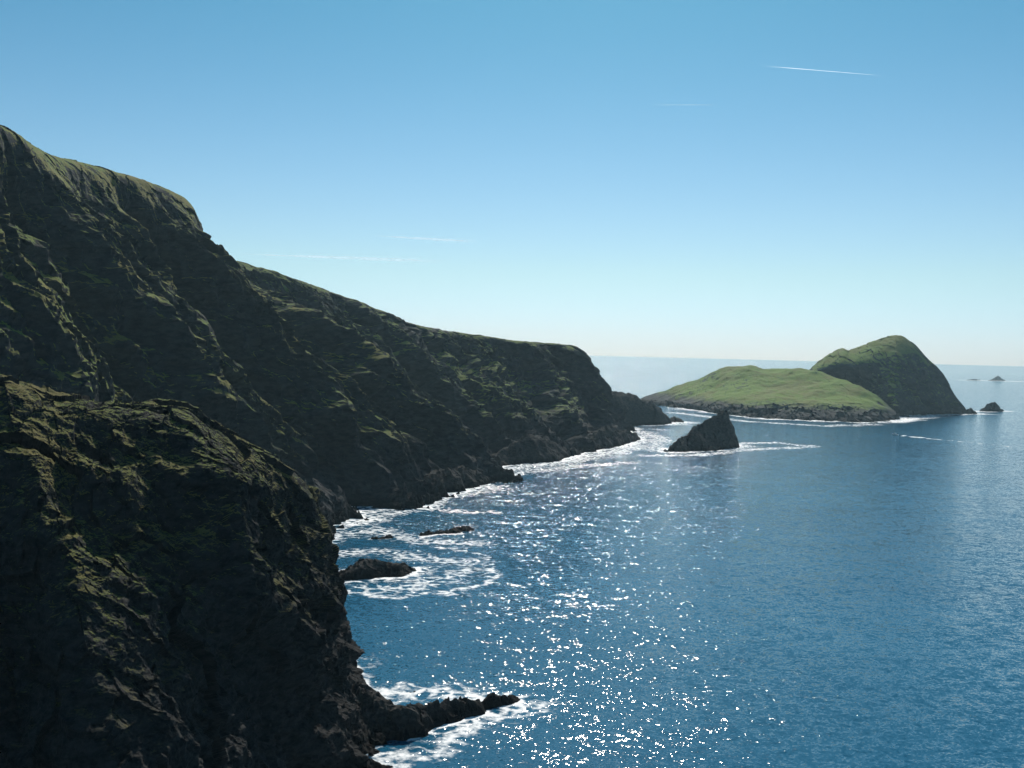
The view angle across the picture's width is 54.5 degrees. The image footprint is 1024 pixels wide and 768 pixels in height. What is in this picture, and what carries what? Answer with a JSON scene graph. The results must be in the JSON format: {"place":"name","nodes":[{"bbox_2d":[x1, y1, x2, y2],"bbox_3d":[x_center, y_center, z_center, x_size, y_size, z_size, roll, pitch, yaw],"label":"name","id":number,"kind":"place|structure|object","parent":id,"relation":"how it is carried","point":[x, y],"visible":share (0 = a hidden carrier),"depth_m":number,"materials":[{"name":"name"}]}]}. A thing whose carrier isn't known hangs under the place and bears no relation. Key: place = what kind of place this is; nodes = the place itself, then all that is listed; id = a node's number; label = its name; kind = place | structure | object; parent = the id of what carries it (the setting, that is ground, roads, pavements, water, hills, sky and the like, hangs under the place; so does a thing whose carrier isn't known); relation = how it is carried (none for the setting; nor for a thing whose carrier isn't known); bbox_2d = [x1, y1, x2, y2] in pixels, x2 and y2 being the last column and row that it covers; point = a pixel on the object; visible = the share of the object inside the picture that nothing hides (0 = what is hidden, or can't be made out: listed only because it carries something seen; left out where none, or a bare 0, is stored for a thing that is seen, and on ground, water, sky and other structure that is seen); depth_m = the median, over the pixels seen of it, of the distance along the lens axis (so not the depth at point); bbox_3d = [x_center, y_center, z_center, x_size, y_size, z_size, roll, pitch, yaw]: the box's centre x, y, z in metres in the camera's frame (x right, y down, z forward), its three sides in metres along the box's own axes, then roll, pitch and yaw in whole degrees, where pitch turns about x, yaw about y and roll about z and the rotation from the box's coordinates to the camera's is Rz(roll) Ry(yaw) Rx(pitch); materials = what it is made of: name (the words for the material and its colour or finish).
{"place":"outdoors","nodes":[
{"label":"outdoors","id":0,"kind":"place"},
{"bbox_2d":[0,125,523,539],"bbox_3d":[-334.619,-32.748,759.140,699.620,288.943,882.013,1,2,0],"label":"sea cliff","id":1,"kind":"structure","parent":0,"point":[120,287],"depth_m":730.69,"materials":[{"name":"green plant"}]},
{"bbox_2d":[237,261,636,465],"bbox_3d":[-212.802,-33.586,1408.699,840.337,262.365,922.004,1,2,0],"label":"sea cliff","id":2,"kind":"structure","parent":0,"point":[495,394],"depth_m":1272.48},
{"bbox_2d":[424,465,491,492],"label":"shore crag","id":3,"kind":"structure","parent":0,"point":[459,478],"depth_m":863.27,"materials":[{"name":"grey stone"}]},
{"bbox_2d":[0,0,1023,365],"label":"sky","id":4,"kind":"structure","parent":0,"point":[628,178],"materials":[{"name":"blue"}]},
{"bbox_2d":[308,256,375,258],"bbox_3d":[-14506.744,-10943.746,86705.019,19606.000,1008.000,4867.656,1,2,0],"label":"vapor trail","id":5,"kind":"object","parent":4,"relation":"in","point":[325,256],"visible":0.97,"depth_m":85956.55,"materials":[{"name":"white"}]},
{"bbox_2d":[490,434,580,465],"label":"shore crag","id":6,"kind":"structure","parent":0,"point":[541,449],"depth_m":1102.96,"materials":[{"name":"grey stone"}]},
{"bbox_2d":[587,425,639,449],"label":"shore crag","id":7,"kind":"structure","parent":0,"point":[609,436],"depth_m":1319.58,"materials":[{"name":"grey stone"}]},
{"bbox_2d":[332,356,1023,767],"bbox_3d":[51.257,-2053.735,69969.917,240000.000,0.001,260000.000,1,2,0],"label":"sea water","id":8,"kind":"structure","parent":0,"point":[802,594],"depth_m":497.57,"materials":[{"name":"blue liquid"}]},
{"bbox_2d":[0,374,392,767],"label":"headland","id":9,"kind":"structure","parent":8,"relation":"in","point":[173,592],"depth_m":242.38,"materials":[{"name":"brown stone"}]},
{"bbox_2d":[339,558,416,580],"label":"sea rock","id":10,"kind":"object","parent":8,"relation":"in","point":[363,569],"visible":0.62,"depth_m":527.02,"materials":[{"name":"grey stone"}]},
{"bbox_2d":[371,534,393,538],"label":"sea rock","id":11,"kind":"object","parent":8,"relation":"in","point":[389,536],"visible":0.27,"depth_m":633.43,"materials":[{"name":"grey stone"}]},
{"bbox_2d":[347,673,519,740],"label":"rock spit","id":12,"kind":"structure","parent":8,"relation":"in","point":[389,719],"depth_m":315.26,"materials":[{"name":"grey stone"}]},
{"bbox_2d":[419,526,473,535],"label":"sea rock","id":13,"kind":"object","parent":8,"relation":"in","point":[457,529],"visible":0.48,"depth_m":657.85,"materials":[{"name":"grey stone"}]},
{"bbox_2d":[612,391,671,425],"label":"headland","id":14,"kind":"structure","parent":8,"relation":"in","point":[637,411],"depth_m":1746.13,"materials":[{"name":"grey stone"}]},
{"bbox_2d":[670,416,683,421],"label":"sea rock","id":15,"kind":"object","parent":8,"relation":"in","point":[674,419],"visible":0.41,"depth_m":1849.61,"materials":[{"name":"grey stone"}]},
{"bbox_2d":[664,411,739,451],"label":"sea stack","id":16,"kind":"object","parent":8,"relation":"in","point":[715,433],"visible":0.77,"depth_m":1316.87,"materials":[{"name":"grey stone"}]},
{"bbox_2d":[640,335,967,422],"bbox_3d":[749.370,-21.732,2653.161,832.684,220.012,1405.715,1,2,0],"label":"island","id":17,"kind":"structure","parent":8,"relation":"in","point":[892,377],"depth_m":2331.26,"materials":[{"name":"green plant"}]},
{"bbox_2d":[964,408,976,413],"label":"sea stack","id":18,"kind":"object","parent":8,"relation":"in","point":[970,411],"visible":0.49,"depth_m":2424.60,"materials":[{"name":"grey stone"}]},
{"bbox_2d":[979,402,1003,411],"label":"sea stack","id":19,"kind":"object","parent":8,"relation":"in","point":[992,407],"visible":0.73,"depth_m":2574.25,"materials":[{"name":"grey stone"}]},
{"bbox_2d":[988,376,1004,380],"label":"islet","id":20,"kind":"object","parent":8,"relation":"in","point":[997,378],"visible":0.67,"depth_m":7660.99,"materials":[{"name":"grey stone"}]}
]}

